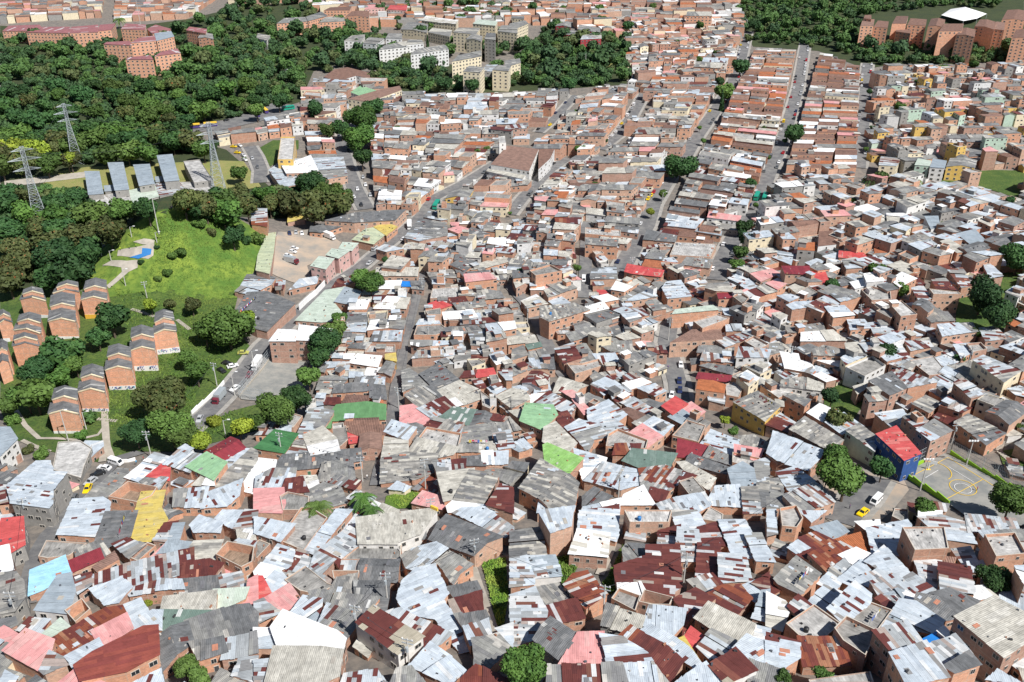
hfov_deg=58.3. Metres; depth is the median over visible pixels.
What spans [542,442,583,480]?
house
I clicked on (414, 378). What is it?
house
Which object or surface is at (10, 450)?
house
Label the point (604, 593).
utility pole
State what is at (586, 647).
house
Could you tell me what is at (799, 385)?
house
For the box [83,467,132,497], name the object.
house
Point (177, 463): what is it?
house
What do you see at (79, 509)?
house
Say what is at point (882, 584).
house
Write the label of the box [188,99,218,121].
tree
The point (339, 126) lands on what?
tree
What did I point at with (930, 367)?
house
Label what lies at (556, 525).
house
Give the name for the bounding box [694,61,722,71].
apartment block
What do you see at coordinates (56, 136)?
tree
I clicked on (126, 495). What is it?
house
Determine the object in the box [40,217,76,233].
tree
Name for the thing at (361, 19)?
apartment block
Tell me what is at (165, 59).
apartment block
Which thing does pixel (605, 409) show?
house
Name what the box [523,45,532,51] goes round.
tree
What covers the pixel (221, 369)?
parked car
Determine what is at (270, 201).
tree
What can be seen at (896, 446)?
house
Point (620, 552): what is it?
grass
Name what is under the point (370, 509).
palm tree
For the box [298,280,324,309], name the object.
mural wall
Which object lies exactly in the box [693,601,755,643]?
house
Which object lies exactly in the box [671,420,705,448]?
house
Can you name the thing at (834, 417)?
tree
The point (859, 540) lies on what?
house
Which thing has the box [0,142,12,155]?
tree
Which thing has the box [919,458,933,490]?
floodlight
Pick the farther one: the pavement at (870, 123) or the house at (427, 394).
the pavement at (870, 123)
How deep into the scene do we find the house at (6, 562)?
216.80 m
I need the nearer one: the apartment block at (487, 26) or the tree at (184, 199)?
the tree at (184, 199)
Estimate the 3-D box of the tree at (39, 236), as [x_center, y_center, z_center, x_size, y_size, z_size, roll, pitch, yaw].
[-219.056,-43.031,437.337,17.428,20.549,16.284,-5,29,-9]
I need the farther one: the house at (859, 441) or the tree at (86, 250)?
the tree at (86, 250)
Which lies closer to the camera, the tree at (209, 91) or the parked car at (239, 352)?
the parked car at (239, 352)
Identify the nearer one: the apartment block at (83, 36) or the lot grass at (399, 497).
the lot grass at (399, 497)
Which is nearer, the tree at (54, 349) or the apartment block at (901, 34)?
the tree at (54, 349)
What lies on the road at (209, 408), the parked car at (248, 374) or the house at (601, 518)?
the parked car at (248, 374)
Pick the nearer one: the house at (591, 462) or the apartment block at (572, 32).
the house at (591, 462)
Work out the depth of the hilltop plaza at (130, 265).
404.91 m
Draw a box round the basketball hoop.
[926,460,937,469]
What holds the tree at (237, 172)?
on the lawn at (131, 179)
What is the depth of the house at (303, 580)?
209.52 m
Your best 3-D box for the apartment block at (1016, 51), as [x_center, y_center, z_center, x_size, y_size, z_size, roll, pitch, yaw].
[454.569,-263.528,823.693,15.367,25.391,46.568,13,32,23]
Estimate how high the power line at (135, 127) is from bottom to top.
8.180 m
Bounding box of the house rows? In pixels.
[0,0,1023,681]
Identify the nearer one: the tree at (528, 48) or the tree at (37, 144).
the tree at (37, 144)
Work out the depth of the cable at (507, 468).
259.17 m
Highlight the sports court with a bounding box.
[912,452,1023,524]
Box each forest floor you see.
[0,2,626,293]
[744,0,1023,66]
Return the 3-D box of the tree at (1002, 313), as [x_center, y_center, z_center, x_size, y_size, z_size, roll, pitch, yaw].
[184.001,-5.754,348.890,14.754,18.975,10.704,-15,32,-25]
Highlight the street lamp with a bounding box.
[60,409,68,440]
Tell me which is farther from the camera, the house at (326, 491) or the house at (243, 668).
the house at (326, 491)
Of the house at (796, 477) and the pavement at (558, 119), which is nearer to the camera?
the house at (796, 477)
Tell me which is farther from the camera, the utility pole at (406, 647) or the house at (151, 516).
the house at (151, 516)
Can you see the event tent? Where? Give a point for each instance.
(963, 14)
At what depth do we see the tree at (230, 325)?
352.45 m
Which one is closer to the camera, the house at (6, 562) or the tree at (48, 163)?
the house at (6, 562)
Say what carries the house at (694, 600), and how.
on the ground at (380, 492)
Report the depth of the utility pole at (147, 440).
282.83 m
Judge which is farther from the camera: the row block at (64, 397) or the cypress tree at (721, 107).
the cypress tree at (721, 107)
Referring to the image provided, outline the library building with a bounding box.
[84,154,214,204]
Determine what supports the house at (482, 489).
on the ground at (380, 492)
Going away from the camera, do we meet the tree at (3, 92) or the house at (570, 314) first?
the house at (570, 314)
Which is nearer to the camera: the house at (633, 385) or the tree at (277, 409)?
the tree at (277, 409)
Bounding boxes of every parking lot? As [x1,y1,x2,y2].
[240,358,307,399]
[272,229,340,282]
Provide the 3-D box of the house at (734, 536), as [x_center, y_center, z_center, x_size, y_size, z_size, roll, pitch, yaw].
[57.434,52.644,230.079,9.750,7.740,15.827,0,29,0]
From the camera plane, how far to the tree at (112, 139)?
581.35 m
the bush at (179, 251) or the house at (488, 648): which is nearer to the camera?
the house at (488, 648)
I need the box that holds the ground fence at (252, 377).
[237,348,269,397]
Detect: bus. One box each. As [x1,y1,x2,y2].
[189,123,199,127]
[203,121,217,126]
[281,105,294,109]
[432,199,439,209]
[753,191,760,200]
[762,191,767,199]
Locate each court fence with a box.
[919,438,954,460]
[951,441,1022,485]
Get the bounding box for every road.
[192,160,493,428]
[244,146,267,182]
[335,121,373,209]
[509,157,570,214]
[535,95,577,132]
[600,94,643,149]
[613,31,751,271]
[658,308,689,401]
[707,43,809,279]
[825,474,890,525]
[856,63,872,167]
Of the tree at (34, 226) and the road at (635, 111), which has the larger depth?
the road at (635, 111)
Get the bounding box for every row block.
[0,309,14,341]
[0,338,13,383]
[12,332,39,366]
[13,312,45,344]
[19,286,48,317]
[47,292,79,338]
[47,385,83,433]
[52,279,82,309]
[77,363,109,411]
[80,277,109,318]
[104,343,135,389]
[129,324,158,370]
[153,309,179,354]
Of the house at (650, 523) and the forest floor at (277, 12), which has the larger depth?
the forest floor at (277, 12)
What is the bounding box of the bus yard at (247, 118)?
[191,103,297,131]
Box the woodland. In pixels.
[0,0,1011,423]
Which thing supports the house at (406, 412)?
on the ground at (380, 492)
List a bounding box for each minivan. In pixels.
[107,455,123,465]
[582,274,585,281]
[869,491,883,505]
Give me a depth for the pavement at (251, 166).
571.88 m
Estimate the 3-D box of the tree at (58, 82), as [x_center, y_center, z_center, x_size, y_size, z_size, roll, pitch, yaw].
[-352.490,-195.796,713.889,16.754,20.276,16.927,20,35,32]
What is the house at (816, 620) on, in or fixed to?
on the ground at (380, 492)
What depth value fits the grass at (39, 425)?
346.11 m
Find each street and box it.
[17,450,143,602]
[370,272,425,484]
[504,285,567,376]
[578,222,591,297]
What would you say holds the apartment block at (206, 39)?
on the ground at (380, 492)
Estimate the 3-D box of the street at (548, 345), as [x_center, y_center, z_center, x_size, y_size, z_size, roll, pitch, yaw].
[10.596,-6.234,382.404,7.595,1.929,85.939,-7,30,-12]
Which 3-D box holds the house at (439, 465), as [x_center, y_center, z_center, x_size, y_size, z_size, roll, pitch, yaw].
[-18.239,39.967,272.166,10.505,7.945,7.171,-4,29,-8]
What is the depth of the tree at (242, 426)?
292.62 m
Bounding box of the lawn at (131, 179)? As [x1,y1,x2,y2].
[43,160,260,194]
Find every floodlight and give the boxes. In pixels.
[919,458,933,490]
[966,440,978,464]
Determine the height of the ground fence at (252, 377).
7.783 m
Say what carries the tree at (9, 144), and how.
on the ground at (380, 492)
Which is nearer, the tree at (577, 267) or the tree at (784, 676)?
the tree at (784, 676)
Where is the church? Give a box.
[486,136,554,185]
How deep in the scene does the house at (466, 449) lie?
286.37 m
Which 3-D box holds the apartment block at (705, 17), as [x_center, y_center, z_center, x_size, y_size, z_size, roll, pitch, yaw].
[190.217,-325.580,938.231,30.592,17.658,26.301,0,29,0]
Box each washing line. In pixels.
[239,295,257,311]
[469,439,488,444]
[759,395,775,406]
[795,568,809,586]
[869,607,881,625]
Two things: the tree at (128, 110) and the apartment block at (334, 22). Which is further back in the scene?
the apartment block at (334, 22)
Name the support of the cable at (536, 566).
attached to the utility pole at (604, 593)
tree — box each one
[0,87,8,96]
[0,96,14,114]
[0,122,31,137]
[0,134,9,141]
[0,139,18,148]
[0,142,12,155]
[0,154,11,180]
[0,182,18,192]
[0,190,18,213]
[0,216,25,238]
[0,237,31,254]
[0,249,33,281]
[0,264,25,298]
[0,398,19,414]
[3,386,31,414]
[4,107,25,123]
[6,83,30,96]
[6,137,28,153]
[6,147,40,175]
[11,155,27,176]
[11,199,37,229]
[13,377,54,414]
[14,187,40,203]
[15,354,53,380]
[18,93,37,105]
[18,134,41,140]
[21,109,50,129]
[23,139,51,153]
[25,128,48,140]
[26,215,45,237]
[28,229,63,247]
[30,236,74,267]
[32,262,58,294]
[34,97,52,109]
[35,151,61,178]
[35,246,57,264]
[37,203,68,219]
[38,193,68,208]
[38,335,85,366]
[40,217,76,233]
[44,77,67,89]
[44,130,68,141]
[44,365,69,385]
[47,140,60,151]
[48,107,66,123]
[48,255,95,283]
[50,87,65,100]
[57,124,77,135]
[58,136,87,153]
[60,151,78,172]
[60,151,81,172]
[61,101,80,117]
[62,355,82,377]
[63,220,98,245]
[65,186,87,204]
[68,84,94,101]
[69,199,108,222]
[73,236,102,265]
[73,429,88,441]
[75,125,109,145]
[78,120,99,131]
[79,103,105,117]
[83,79,100,89]
[84,326,111,351]
[91,143,118,168]
[94,213,126,248]
[94,302,130,337]
[96,120,120,134]
[100,78,124,91]
[104,87,126,101]
[105,130,124,144]
[106,197,135,218]
[111,139,141,165]
[114,17,126,27]
[116,93,139,107]
[116,105,134,116]
[116,418,152,449]
[119,121,145,131]
[119,126,148,143]
[130,374,186,412]
[131,197,157,226]
[133,142,157,165]
[134,78,155,93]
[134,105,158,125]
[134,123,164,138]
[139,96,159,109]
[143,298,156,314]
[145,409,194,450]
[147,126,167,145]
[153,79,166,90]
[156,103,174,114]
[158,131,182,154]
[159,112,175,121]
[160,119,190,132]
[163,299,175,309]
[164,76,185,89]
[165,420,199,447]
[170,88,186,98]
[171,188,203,220]
[173,653,199,681]
[174,95,195,114]
[177,350,197,363]
[178,129,203,152]
[179,113,195,124]
[183,360,209,386]
[184,296,201,315]
[186,201,208,218]
[187,664,210,681]
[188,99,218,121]
[188,430,211,450]
[191,140,214,162]
[192,321,211,346]
[196,83,222,100]
[196,189,217,223]
[200,304,255,349]
[207,186,222,192]
[208,188,238,202]
[210,196,242,228]
[215,79,236,95]
[221,226,244,250]
[227,96,244,111]
[227,182,248,194]
[230,165,247,182]
[230,417,253,442]
[235,192,258,222]
[237,76,257,91]
[240,310,254,319]
[245,412,267,431]
[246,93,261,104]
[247,103,263,122]
[251,185,275,200]
[254,83,271,96]
[255,392,294,425]
[261,193,278,217]
[272,92,288,112]
[276,189,306,214]
[279,384,312,413]
[294,170,328,190]
[296,366,320,391]
[299,201,327,224]
[300,188,325,204]
[302,500,333,517]
[307,99,322,116]
[307,325,341,353]
[307,346,329,366]
[313,182,343,194]
[317,123,334,136]
[320,191,353,215]
[323,320,346,336]
[330,119,348,140]
[331,312,347,320]
[335,188,352,198]
[342,104,376,125]
[342,122,374,150]
[347,492,377,513]
[350,268,368,291]
[352,149,372,171]
[356,272,385,296]
[359,505,384,515]
[361,98,383,112]
[437,78,452,91]
[465,79,479,90]
[499,642,547,681]
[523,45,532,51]
[527,1,537,11]
[547,21,555,29]
[561,77,576,88]
[572,264,581,274]
[574,145,585,150]
[595,4,603,10]
[622,21,633,29]
[646,208,654,214]
[659,189,667,196]
[664,154,699,181]
[696,21,703,28]
[714,82,734,103]
[715,76,724,85]
[718,89,723,111]
[719,415,729,428]
[727,426,738,436]
[728,258,744,267]
[732,59,750,74]
[733,245,749,257]
[735,219,754,230]
[737,229,752,243]
[745,177,756,187]
[749,20,760,33]
[774,667,791,681]
[784,124,804,145]
[811,665,834,677]
[815,452,866,501]
[820,387,839,407]
[822,442,849,457]
[823,407,853,426]
[824,278,839,286]
[861,174,874,186]
[868,262,886,271]
[869,455,895,482]
[873,170,889,181]
[879,342,899,355]
[894,102,906,108]
[894,281,909,296]
[914,496,937,514]
[953,354,965,360]
[967,273,1003,314]
[968,60,979,67]
[972,327,982,336]
[974,564,1012,592]
[981,299,1018,326]
[988,480,1023,516]
[997,242,1023,274]
[1005,196,1015,202]
[1016,423,1023,428]
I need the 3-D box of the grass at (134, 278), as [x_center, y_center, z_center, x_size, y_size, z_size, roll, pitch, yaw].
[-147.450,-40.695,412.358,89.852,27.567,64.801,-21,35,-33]
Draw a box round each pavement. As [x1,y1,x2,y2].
[190,157,496,431]
[241,145,269,182]
[334,108,375,209]
[508,161,569,215]
[532,95,575,132]
[600,94,647,150]
[609,32,753,272]
[653,321,694,402]
[703,43,811,280]
[827,481,896,526]
[856,63,874,168]
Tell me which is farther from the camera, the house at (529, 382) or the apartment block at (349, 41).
the apartment block at (349, 41)
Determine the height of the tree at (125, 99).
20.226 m
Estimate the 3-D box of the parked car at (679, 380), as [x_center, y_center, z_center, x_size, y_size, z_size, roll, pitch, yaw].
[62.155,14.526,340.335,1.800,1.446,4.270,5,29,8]
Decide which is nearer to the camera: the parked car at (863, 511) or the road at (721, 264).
the parked car at (863, 511)
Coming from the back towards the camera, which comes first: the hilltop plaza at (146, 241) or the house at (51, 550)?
the hilltop plaza at (146, 241)
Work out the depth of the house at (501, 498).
247.92 m
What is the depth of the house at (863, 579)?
211.33 m
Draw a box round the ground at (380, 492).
[0,0,1023,681]
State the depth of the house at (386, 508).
249.95 m
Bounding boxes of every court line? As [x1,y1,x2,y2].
[916,457,991,484]
[949,479,976,495]
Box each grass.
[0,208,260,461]
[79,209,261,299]
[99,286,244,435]
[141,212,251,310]
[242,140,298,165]
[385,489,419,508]
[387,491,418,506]
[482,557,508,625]
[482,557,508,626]
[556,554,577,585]
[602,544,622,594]
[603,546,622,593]
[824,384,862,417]
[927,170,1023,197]
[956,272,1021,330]
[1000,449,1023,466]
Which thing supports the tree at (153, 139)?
on the ground at (380, 492)
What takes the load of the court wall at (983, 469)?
on the sports court
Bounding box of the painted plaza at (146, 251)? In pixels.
[131,248,151,258]
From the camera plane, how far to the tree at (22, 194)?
493.28 m
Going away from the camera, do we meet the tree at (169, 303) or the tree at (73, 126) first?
the tree at (169, 303)
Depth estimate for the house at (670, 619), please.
189.89 m
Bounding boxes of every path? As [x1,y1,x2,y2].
[4,172,84,184]
[14,410,104,440]
[98,411,109,461]
[470,566,497,632]
[595,524,622,574]
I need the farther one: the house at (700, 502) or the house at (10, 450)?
the house at (10, 450)
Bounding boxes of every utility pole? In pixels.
[3,591,15,608]
[17,497,26,508]
[142,431,150,453]
[210,362,217,385]
[349,604,359,629]
[356,456,364,481]
[380,573,390,597]
[394,387,399,407]
[401,637,412,663]
[420,458,427,488]
[469,538,478,552]
[599,584,610,614]
[616,470,623,497]
[681,553,691,587]
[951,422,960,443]
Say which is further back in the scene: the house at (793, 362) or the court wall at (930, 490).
the house at (793, 362)
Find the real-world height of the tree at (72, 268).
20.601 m
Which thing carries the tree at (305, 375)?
on the ground at (380, 492)
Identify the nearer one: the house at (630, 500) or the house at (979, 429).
the house at (630, 500)
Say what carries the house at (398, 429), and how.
on the ground at (380, 492)
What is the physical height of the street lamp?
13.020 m
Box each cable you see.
[9,501,21,590]
[426,460,572,471]
[476,541,595,584]
[631,468,807,472]
[693,475,816,550]
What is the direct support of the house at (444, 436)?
on the ground at (380, 492)
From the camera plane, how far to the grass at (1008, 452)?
277.25 m
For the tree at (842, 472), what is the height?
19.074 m
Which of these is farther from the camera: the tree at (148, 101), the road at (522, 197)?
the tree at (148, 101)
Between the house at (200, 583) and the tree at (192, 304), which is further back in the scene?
the tree at (192, 304)
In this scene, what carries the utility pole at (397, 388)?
on the ground at (380, 492)
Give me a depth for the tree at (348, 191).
498.82 m
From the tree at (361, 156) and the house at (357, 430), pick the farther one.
the tree at (361, 156)
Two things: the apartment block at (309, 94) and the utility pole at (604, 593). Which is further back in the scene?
the apartment block at (309, 94)
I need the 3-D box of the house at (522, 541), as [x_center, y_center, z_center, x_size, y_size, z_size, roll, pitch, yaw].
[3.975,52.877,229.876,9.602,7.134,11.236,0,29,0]
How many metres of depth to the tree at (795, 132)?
596.18 m
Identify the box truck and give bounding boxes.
[212,386,226,404]
[251,354,262,370]
[283,254,298,263]
[323,230,335,239]
[407,219,411,229]
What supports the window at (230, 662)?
in the house at (245, 644)
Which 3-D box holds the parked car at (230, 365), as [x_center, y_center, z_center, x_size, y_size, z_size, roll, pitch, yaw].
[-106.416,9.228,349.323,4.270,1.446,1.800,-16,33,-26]
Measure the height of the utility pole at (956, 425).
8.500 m
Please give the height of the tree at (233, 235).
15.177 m
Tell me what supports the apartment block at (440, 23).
on the ground at (380, 492)
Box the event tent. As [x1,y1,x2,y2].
[940,7,986,21]
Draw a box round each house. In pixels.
[0,426,22,466]
[0,484,21,516]
[0,516,29,565]
[0,544,15,571]
[0,571,30,623]
[1,627,57,677]
[6,460,72,526]
[16,616,51,632]
[27,554,70,600]
[33,572,78,624]
[38,540,86,563]
[52,605,126,666]
[53,440,92,481]
[55,496,112,541]
[63,637,103,670]
[68,547,104,574]
[73,624,163,681]
[74,538,110,556]
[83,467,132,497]
[88,576,132,607]
[89,547,194,587]
[90,612,133,644]
[94,510,137,551]
[108,481,157,509]
[111,537,146,562]
[122,597,148,619]
[124,452,169,483]
[128,578,185,603]
[131,500,168,543]
[131,609,163,632]
[138,490,167,507]
[145,460,172,491]
[159,620,193,678]
[160,589,217,609]
[162,449,201,481]
[162,609,210,631]
[172,486,209,515]
[177,558,224,577]
[179,575,219,594]
[183,603,259,639]
[184,451,227,485]
[188,635,228,672]
[189,514,224,539]
[189,539,223,559]
[200,478,244,515]
[204,436,245,459]
[212,447,257,488]
[213,586,249,608]
[214,509,247,539]
[215,541,257,579]
[218,571,246,587]
[220,630,259,672]
[223,448,249,470]
[230,655,258,681]
[232,509,258,538]
[236,291,295,338]
[241,273,275,292]
[241,574,258,605]
[243,460,261,497]
[253,429,298,459]
[253,487,285,520]
[253,516,296,549]
[253,543,295,577]
[253,597,280,626]
[253,627,277,658]
[253,658,268,681]
[254,467,297,487]
[255,232,275,281]
[264,582,299,610]
[264,645,345,681]
[267,414,302,432]
[269,157,347,186]
[270,609,347,664]
[276,447,362,475]
[280,491,309,519]
[282,155,318,183]
[282,476,309,494]
[283,507,327,550]
[284,566,333,596]
[287,212,304,225]
[290,595,323,621]
[294,286,358,326]
[296,324,330,361]
[297,407,333,438]
[302,425,340,463]
[304,481,347,513]
[305,508,352,557]
[307,589,380,612]
[309,550,335,583]
[310,256,335,283]
[317,525,358,559]
[318,460,355,482]
[318,602,362,647]
[325,209,406,232]
[326,248,350,272]
[326,401,386,432]
[329,572,357,593]
[331,382,386,406]
[340,668,385,681]
[343,542,401,563]
[346,424,384,443]
[353,580,391,604]
[355,505,437,552]
[355,604,425,669]
[357,558,400,589]
[358,431,382,460]
[363,500,399,513]
[374,224,397,241]
[376,267,418,280]
[379,451,438,487]
[381,436,408,459]
[383,419,416,447]
[386,607,452,650]
[390,665,425,681]
[396,563,468,653]
[399,404,429,424]
[399,541,473,585]
[401,368,428,396]
[404,218,447,243]
[404,385,441,406]
[407,641,452,679]
[408,437,459,459]
[411,490,446,515]
[412,475,446,494]
[416,396,454,417]
[419,362,459,389]
[419,426,461,454]
[422,654,471,681]
[428,514,504,566]
[431,458,466,478]
[436,467,474,504]
[437,380,478,398]
[439,406,477,425]
[446,498,503,515]
[446,580,483,598]
[448,589,483,612]
[452,506,513,545]
[453,469,499,504]
[453,609,490,631]
[456,663,508,681]
[457,441,497,457]
[461,423,492,441]
[462,617,491,654]
[471,632,511,671]
[485,483,513,524]
[489,416,521,437]
[496,388,530,411]
[509,527,546,557]
[509,555,534,593]
[509,586,547,647]
[518,458,567,510]
[519,402,557,439]
[522,370,550,393]
[526,554,562,585]
[532,582,569,604]
[532,616,577,664]
[534,390,576,418]
[536,501,575,521]
[537,473,579,515]
[537,505,574,556]
[539,302,590,338]
[542,421,576,452]
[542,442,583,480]
[546,597,585,630]
[546,662,582,681]
[553,376,588,395]
[558,631,604,665]
[563,570,607,620]
[564,418,607,452]
[568,528,610,568]
[573,448,607,488]
[576,504,619,545]
[577,661,628,681]
[582,486,612,505]
[583,461,639,497]
[587,399,627,425]
[598,632,653,679]
[599,417,628,447]
[600,602,645,634]
[605,428,647,457]
[613,544,682,600]
[618,624,683,681]
[620,484,655,514]
[621,448,677,472]
[622,378,651,396]
[622,542,648,563]
[623,510,671,541]
[623,661,668,681]
[624,263,663,285]
[629,423,663,449]
[638,464,697,498]
[640,623,701,674]
[643,604,686,637]
[656,491,711,516]
[657,524,681,543]
[661,280,690,308]
[661,396,687,421]
[669,329,722,357]
[670,242,716,262]
[670,510,705,528]
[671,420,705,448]
[673,587,717,635]
[675,526,702,571]
[675,661,721,681]
[676,438,707,465]
[676,461,716,496]
[685,453,728,482]
[686,572,723,592]
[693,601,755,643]
[695,379,725,406]
[695,540,721,576]
[696,521,727,552]
[696,628,737,663]
[700,429,740,455]
[707,583,753,616]
[708,646,758,681]
[709,484,742,514]
[717,519,768,568]
[717,552,752,583]
[726,461,756,485]
[731,390,780,435]
[732,633,769,663]
[740,486,762,520]
[743,532,775,573]
[747,658,789,681]
[764,631,800,675]
[765,412,795,437]
[765,478,784,515]
[765,591,789,634]
[766,430,823,476]
[773,555,821,603]
[775,465,815,492]
[777,505,802,541]
[778,351,815,376]
[779,376,823,401]
[780,266,809,283]
[781,480,835,515]
[783,604,838,639]
[788,416,843,448]
[792,531,837,561]
[797,635,851,674]
[799,329,846,348]
[806,403,838,426]
[807,541,853,577]
[808,584,842,612]
[808,671,873,681]
[810,520,849,538]
[824,412,863,441]
[826,580,871,621]
[832,615,874,672]
[834,530,873,552]
[837,547,876,564]
[838,558,871,591]
[842,356,885,388]
[843,423,876,466]
[850,568,900,589]
[851,602,891,627]
[863,272,884,287]
[863,545,909,576]
[865,519,911,557]
[865,619,922,678]
[866,371,907,410]
[868,573,918,602]
[871,409,906,432]
[874,425,921,481]
[880,598,945,637]
[882,639,950,681]
[892,368,936,402]
[894,571,936,593]
[896,526,948,573]
[910,356,946,379]
[912,559,941,588]
[913,418,953,462]
[914,591,955,629]
[915,514,977,552]
[922,631,940,642]
[928,587,980,613]
[929,633,972,663]
[931,412,958,429]
[932,365,959,385]
[934,561,975,596]
[935,322,978,346]
[939,239,963,268]
[943,650,982,681]
[949,595,1023,681]
[951,413,1006,455]
[963,513,1019,542]
[969,355,1021,395]
[974,529,1023,549]
[977,532,1023,572]
[979,579,998,594]
[983,399,1023,433]
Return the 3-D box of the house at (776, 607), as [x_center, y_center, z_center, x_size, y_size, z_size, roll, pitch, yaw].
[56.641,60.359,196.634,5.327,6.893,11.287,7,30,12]
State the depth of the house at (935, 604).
195.19 m
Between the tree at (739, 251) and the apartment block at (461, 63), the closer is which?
the tree at (739, 251)
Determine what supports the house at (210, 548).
on the ground at (380, 492)
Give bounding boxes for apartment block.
[2,25,40,42]
[26,27,70,44]
[70,25,99,46]
[98,23,117,40]
[104,41,133,62]
[121,23,147,42]
[125,55,155,77]
[131,35,158,56]
[147,25,170,35]
[154,31,175,51]
[155,48,181,74]
[186,27,206,44]
[198,33,213,46]
[256,33,269,49]
[276,17,308,34]
[278,137,296,168]
[303,91,320,98]
[306,12,327,28]
[319,16,344,30]
[324,6,351,16]
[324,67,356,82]
[344,34,364,50]
[345,10,369,32]
[348,67,369,83]
[348,86,401,107]
[351,85,375,97]
[363,37,384,57]
[365,3,385,13]
[379,41,410,61]
[385,33,401,44]
[388,5,406,16]
[401,22,427,40]
[406,39,423,53]
[410,45,448,69]
[422,16,458,33]
[428,28,451,44]
[452,50,481,83]
[453,28,479,52]
[463,66,484,92]
[466,34,482,61]
[473,19,497,44]
[484,33,495,62]
[484,64,497,85]
[492,65,510,91]
[498,25,517,52]
[505,58,520,74]
[508,20,528,37]
[512,14,523,22]
[556,21,570,31]
[566,30,576,44]
[578,25,599,32]
[580,33,601,51]
[686,11,711,26]
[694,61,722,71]
[703,57,728,71]
[858,19,874,48]
[863,15,870,21]
[872,20,888,47]
[878,156,900,174]
[889,16,907,39]
[893,28,910,42]
[907,18,926,47]
[914,158,930,177]
[923,18,944,50]
[928,158,946,182]
[934,24,963,59]
[943,157,976,180]
[950,28,975,63]
[974,19,995,52]
[990,22,1004,56]
[1002,9,1023,39]
[1006,29,1023,61]
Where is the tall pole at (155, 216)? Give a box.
[152,199,159,233]
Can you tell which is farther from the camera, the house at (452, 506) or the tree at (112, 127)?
the tree at (112, 127)
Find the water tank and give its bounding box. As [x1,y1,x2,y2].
[803,626,808,632]
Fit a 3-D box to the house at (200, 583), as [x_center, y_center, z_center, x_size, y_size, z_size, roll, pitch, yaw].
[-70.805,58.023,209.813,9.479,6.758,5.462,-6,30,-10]
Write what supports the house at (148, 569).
on the ground at (380, 492)
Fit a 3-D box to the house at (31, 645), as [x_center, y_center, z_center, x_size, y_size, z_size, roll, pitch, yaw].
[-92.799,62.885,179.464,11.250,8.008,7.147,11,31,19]
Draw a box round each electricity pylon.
[8,146,43,213]
[53,103,83,162]
[196,122,225,186]
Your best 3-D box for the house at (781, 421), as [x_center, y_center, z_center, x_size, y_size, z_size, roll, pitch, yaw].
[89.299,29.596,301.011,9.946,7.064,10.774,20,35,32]
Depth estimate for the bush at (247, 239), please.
431.08 m
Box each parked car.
[69,493,78,503]
[82,483,92,493]
[83,476,97,485]
[90,469,105,476]
[96,464,111,470]
[196,415,203,422]
[216,367,226,372]
[221,360,232,364]
[226,363,238,368]
[229,384,239,391]
[237,350,248,354]
[245,371,252,377]
[669,391,674,397]
[677,377,681,383]
[677,386,681,393]
[678,361,682,367]
[856,507,869,516]
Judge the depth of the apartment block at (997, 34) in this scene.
831.69 m
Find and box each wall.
[122,457,135,462]
[191,380,224,413]
[239,357,270,396]
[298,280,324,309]
[908,474,949,502]
[950,450,1019,489]
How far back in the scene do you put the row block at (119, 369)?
331.20 m
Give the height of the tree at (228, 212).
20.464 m
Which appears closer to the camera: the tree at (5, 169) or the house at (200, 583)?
the house at (200, 583)
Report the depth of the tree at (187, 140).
583.60 m
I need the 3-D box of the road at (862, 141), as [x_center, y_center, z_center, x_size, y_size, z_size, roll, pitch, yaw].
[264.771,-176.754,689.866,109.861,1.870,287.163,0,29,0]
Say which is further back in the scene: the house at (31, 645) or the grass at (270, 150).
the grass at (270, 150)
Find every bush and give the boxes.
[3,412,21,425]
[21,443,34,454]
[32,445,49,459]
[144,599,152,606]
[153,276,161,281]
[162,269,172,275]
[167,251,177,259]
[174,247,186,256]
[191,217,206,227]
[206,227,216,236]
[206,414,221,427]
[233,224,245,231]
[241,235,251,244]
[250,231,265,244]
[494,601,502,607]
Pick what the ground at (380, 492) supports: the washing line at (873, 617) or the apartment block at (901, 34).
the apartment block at (901, 34)
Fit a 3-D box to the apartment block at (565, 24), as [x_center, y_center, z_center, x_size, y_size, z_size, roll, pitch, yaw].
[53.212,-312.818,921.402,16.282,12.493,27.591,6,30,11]
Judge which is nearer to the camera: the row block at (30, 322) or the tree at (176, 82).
the row block at (30, 322)
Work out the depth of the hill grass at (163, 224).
411.37 m
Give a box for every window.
[15,549,22,556]
[130,669,140,676]
[148,659,157,667]
[228,660,236,664]
[400,652,406,660]
[414,642,421,649]
[882,648,887,657]
[957,623,963,631]
[970,634,977,641]
[985,660,993,669]
[992,652,999,660]
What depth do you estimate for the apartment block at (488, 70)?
746.12 m
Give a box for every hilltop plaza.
[104,260,137,287]
[117,245,153,258]
[134,238,153,244]
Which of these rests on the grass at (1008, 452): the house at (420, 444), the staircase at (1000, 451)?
the staircase at (1000, 451)
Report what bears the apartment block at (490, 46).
on the ground at (380, 492)
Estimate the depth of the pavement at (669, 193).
547.48 m
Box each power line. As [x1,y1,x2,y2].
[28,128,205,153]
[65,108,206,129]
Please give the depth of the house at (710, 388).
320.87 m
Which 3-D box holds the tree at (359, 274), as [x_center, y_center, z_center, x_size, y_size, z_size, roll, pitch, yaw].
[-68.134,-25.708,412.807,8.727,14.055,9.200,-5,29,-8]
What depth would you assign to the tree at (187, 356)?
340.78 m
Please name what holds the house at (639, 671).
on the ground at (380, 492)
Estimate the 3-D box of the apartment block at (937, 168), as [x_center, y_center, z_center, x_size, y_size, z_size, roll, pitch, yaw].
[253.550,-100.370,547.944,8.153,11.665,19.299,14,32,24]
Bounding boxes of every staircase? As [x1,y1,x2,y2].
[20,439,51,450]
[97,418,116,421]
[101,419,114,457]
[130,308,154,316]
[175,319,190,329]
[996,441,1009,459]

